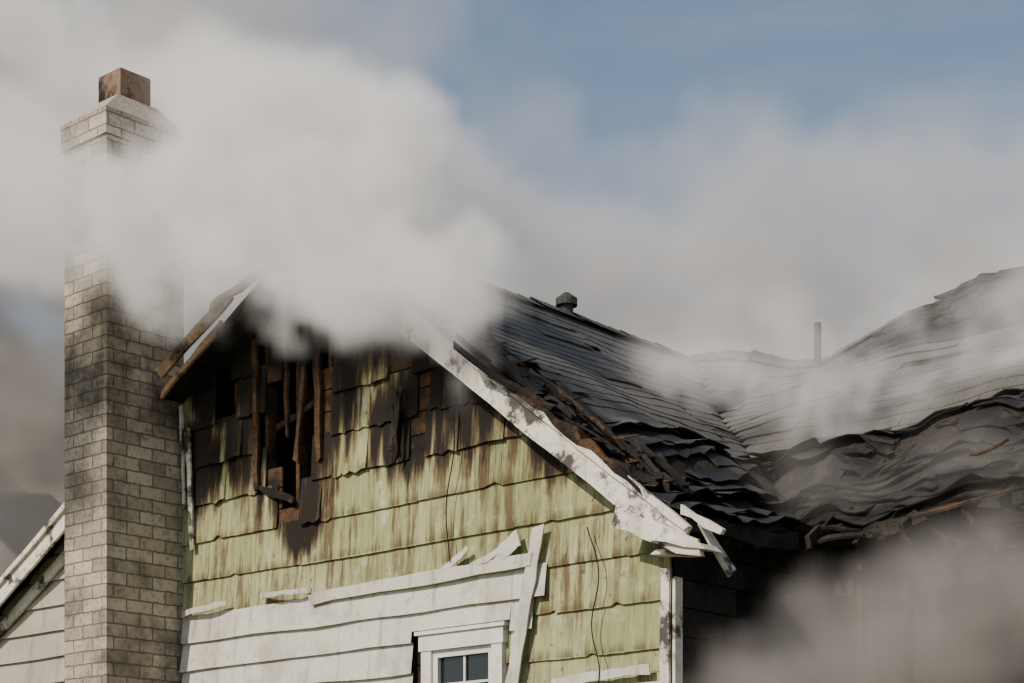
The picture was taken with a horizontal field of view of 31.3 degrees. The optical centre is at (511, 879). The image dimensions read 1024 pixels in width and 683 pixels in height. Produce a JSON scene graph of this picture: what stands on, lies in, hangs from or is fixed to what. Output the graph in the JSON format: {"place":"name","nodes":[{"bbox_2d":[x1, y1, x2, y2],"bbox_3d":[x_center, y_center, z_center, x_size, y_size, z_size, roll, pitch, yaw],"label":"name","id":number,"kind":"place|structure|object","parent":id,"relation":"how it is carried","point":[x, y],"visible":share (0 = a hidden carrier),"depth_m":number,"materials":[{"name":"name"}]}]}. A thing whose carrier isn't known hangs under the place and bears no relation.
{"place":"outdoors","nodes":[
{"label":"outdoors","id":0,"kind":"place"},
{"bbox_2d":[0,0,1023,576],"label":"sky","id":1,"kind":"structure","parent":0,"point":[701,176],"materials":[{"name":"blue"}]},
{"bbox_2d":[671,500,1023,682],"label":"burnt wall","id":2,"kind":"structure","parent":0,"point":[925,608],"depth_m":14.00,"materials":[{"name":"brown wood"}]},
{"bbox_2d":[5,246,736,682],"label":"wall sheathing","id":3,"kind":"object","parent":2,"relation":"attached to","point":[285,472],"depth_m":16.13,"materials":[{"name":"brown wood"}]},
{"bbox_2d":[0,539,64,682],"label":"weathered siding","id":4,"kind":"object","parent":3,"relation":"attached to","point":[32,644],"visible":0.35,"depth_m":18.64,"materials":[{"name":"white wood"}]},
{"bbox_2d":[182,242,671,682],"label":"green shingle siding","id":5,"kind":"object","parent":3,"relation":"attached to","point":[382,516],"visible":0.61,"depth_m":15.16,"materials":[{"name":"paint"}]},
{"bbox_2d":[251,290,322,503],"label":"exposed charred wall studs","id":6,"kind":"object","parent":5,"relation":"attached to","point":[315,403],"visible":1,"depth_m":15.98,"materials":[{"name":"brown wood"}]},
{"bbox_2d":[179,524,659,682],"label":"white siding","id":7,"kind":"object","parent":5,"relation":"attached to","point":[360,633],"visible":1,"depth_m":15.41,"materials":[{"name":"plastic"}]},
{"bbox_2d":[445,383,454,561],"bbox_3d":[-0.494,-3.275,14.718,0.091,1.451,0.031,0,0,42],"label":"hanging cable","id":8,"kind":"object","parent":5,"relation":"hanging from","point":[450,471],"visible":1,"depth_m":14.71,"materials":[{"name":"black rubber"}]},
{"bbox_2d":[414,621,509,682],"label":"sash window","id":9,"kind":"structure","parent":5,"relation":"attached to","point":[476,653],"depth_m":14.67,"materials":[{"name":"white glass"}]},
{"bbox_2d":[587,527,599,682],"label":"hanging cable","id":10,"kind":"object","parent":5,"relation":"hanging from","point":[594,605],"visible":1,"depth_m":13.69,"materials":[{"name":"black rubber"}]},
{"bbox_2d":[179,405,682,682],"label":"corner board","id":11,"kind":"object","parent":3,"relation":"attached to","point":[667,579],"visible":1,"depth_m":13.33,"materials":[{"name":"white wood"}]},
{"bbox_2d":[0,225,1023,615],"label":"roof deck","id":12,"kind":"structure","parent":2,"relation":"on","point":[206,361],"depth_m":15.75,"materials":[{"name":"brown wood"}]},
{"bbox_2d":[155,248,438,398],"bbox_3d":[-1.895,-4.846,15.588,3.504,0.982,0.135,0,0,40],"label":"loose board","id":13,"kind":"object","parent":12,"relation":"attached to","point":[220,304],"visible":1,"depth_m":16.10,"materials":[{"name":"white wood"}]},
{"bbox_2d":[0,308,736,637],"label":"barge board","id":14,"kind":"object","parent":12,"relation":"attached to","point":[647,515],"visible":0.88,"depth_m":13.81,"materials":[{"name":"white wood"}]},
{"bbox_2d":[231,230,641,494],"bbox_3d":[-0.696,-4.074,14.798,4.633,2.925,0.290,0,0,42],"label":"burnt barge board","id":15,"kind":"object","parent":12,"relation":"attached to","point":[387,305],"visible":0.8,"depth_m":15.15,"materials":[{"name":"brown wood"}]},
{"bbox_2d":[387,376,491,462],"bbox_3d":[-0.565,-3.895,14.795,1.242,0.902,0.083,0,0,42],"label":"hanging charred paper","id":16,"kind":"object","parent":12,"relation":"hanging from","point":[395,411],"visible":0.66,"depth_m":15.11,"materials":[{"name":"black paper"}]},
{"bbox_2d":[302,217,1023,552],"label":"charred debris","id":17,"kind":"object","parent":12,"relation":"on","point":[738,535],"visible":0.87,"depth_m":13.99,"materials":[{"name":"brown wood"}]},
{"bbox_2d":[529,368,1023,513],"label":"splintered board","id":18,"kind":"object","parent":17,"relation":"on","point":[565,395],"visible":1,"depth_m":13.41,"materials":[{"name":"brown wood"}]},
{"bbox_2d":[305,221,1023,533],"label":"roof shingles","id":19,"kind":"object","parent":12,"relation":"on","point":[879,393],"visible":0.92,"depth_m":16.04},
{"bbox_2d":[313,220,1022,368],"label":"ridge cap","id":20,"kind":"object","parent":12,"relation":"on","point":[761,357],"visible":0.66,"depth_m":18.44,"materials":[{"name":"concrete"}]},
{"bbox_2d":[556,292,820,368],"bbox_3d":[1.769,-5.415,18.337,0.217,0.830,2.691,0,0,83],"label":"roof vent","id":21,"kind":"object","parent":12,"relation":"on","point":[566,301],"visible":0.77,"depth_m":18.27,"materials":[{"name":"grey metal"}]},
{"label":"ground","id":22,"kind":"structure","parent":0,"visible":0},
{"bbox_2d":[61,67,187,682],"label":"chimney","id":23,"kind":"object","parent":22,"relation":"on","point":[124,146],"visible":1,"depth_m":16.75,"materials":[{"name":"brick"}]}
]}

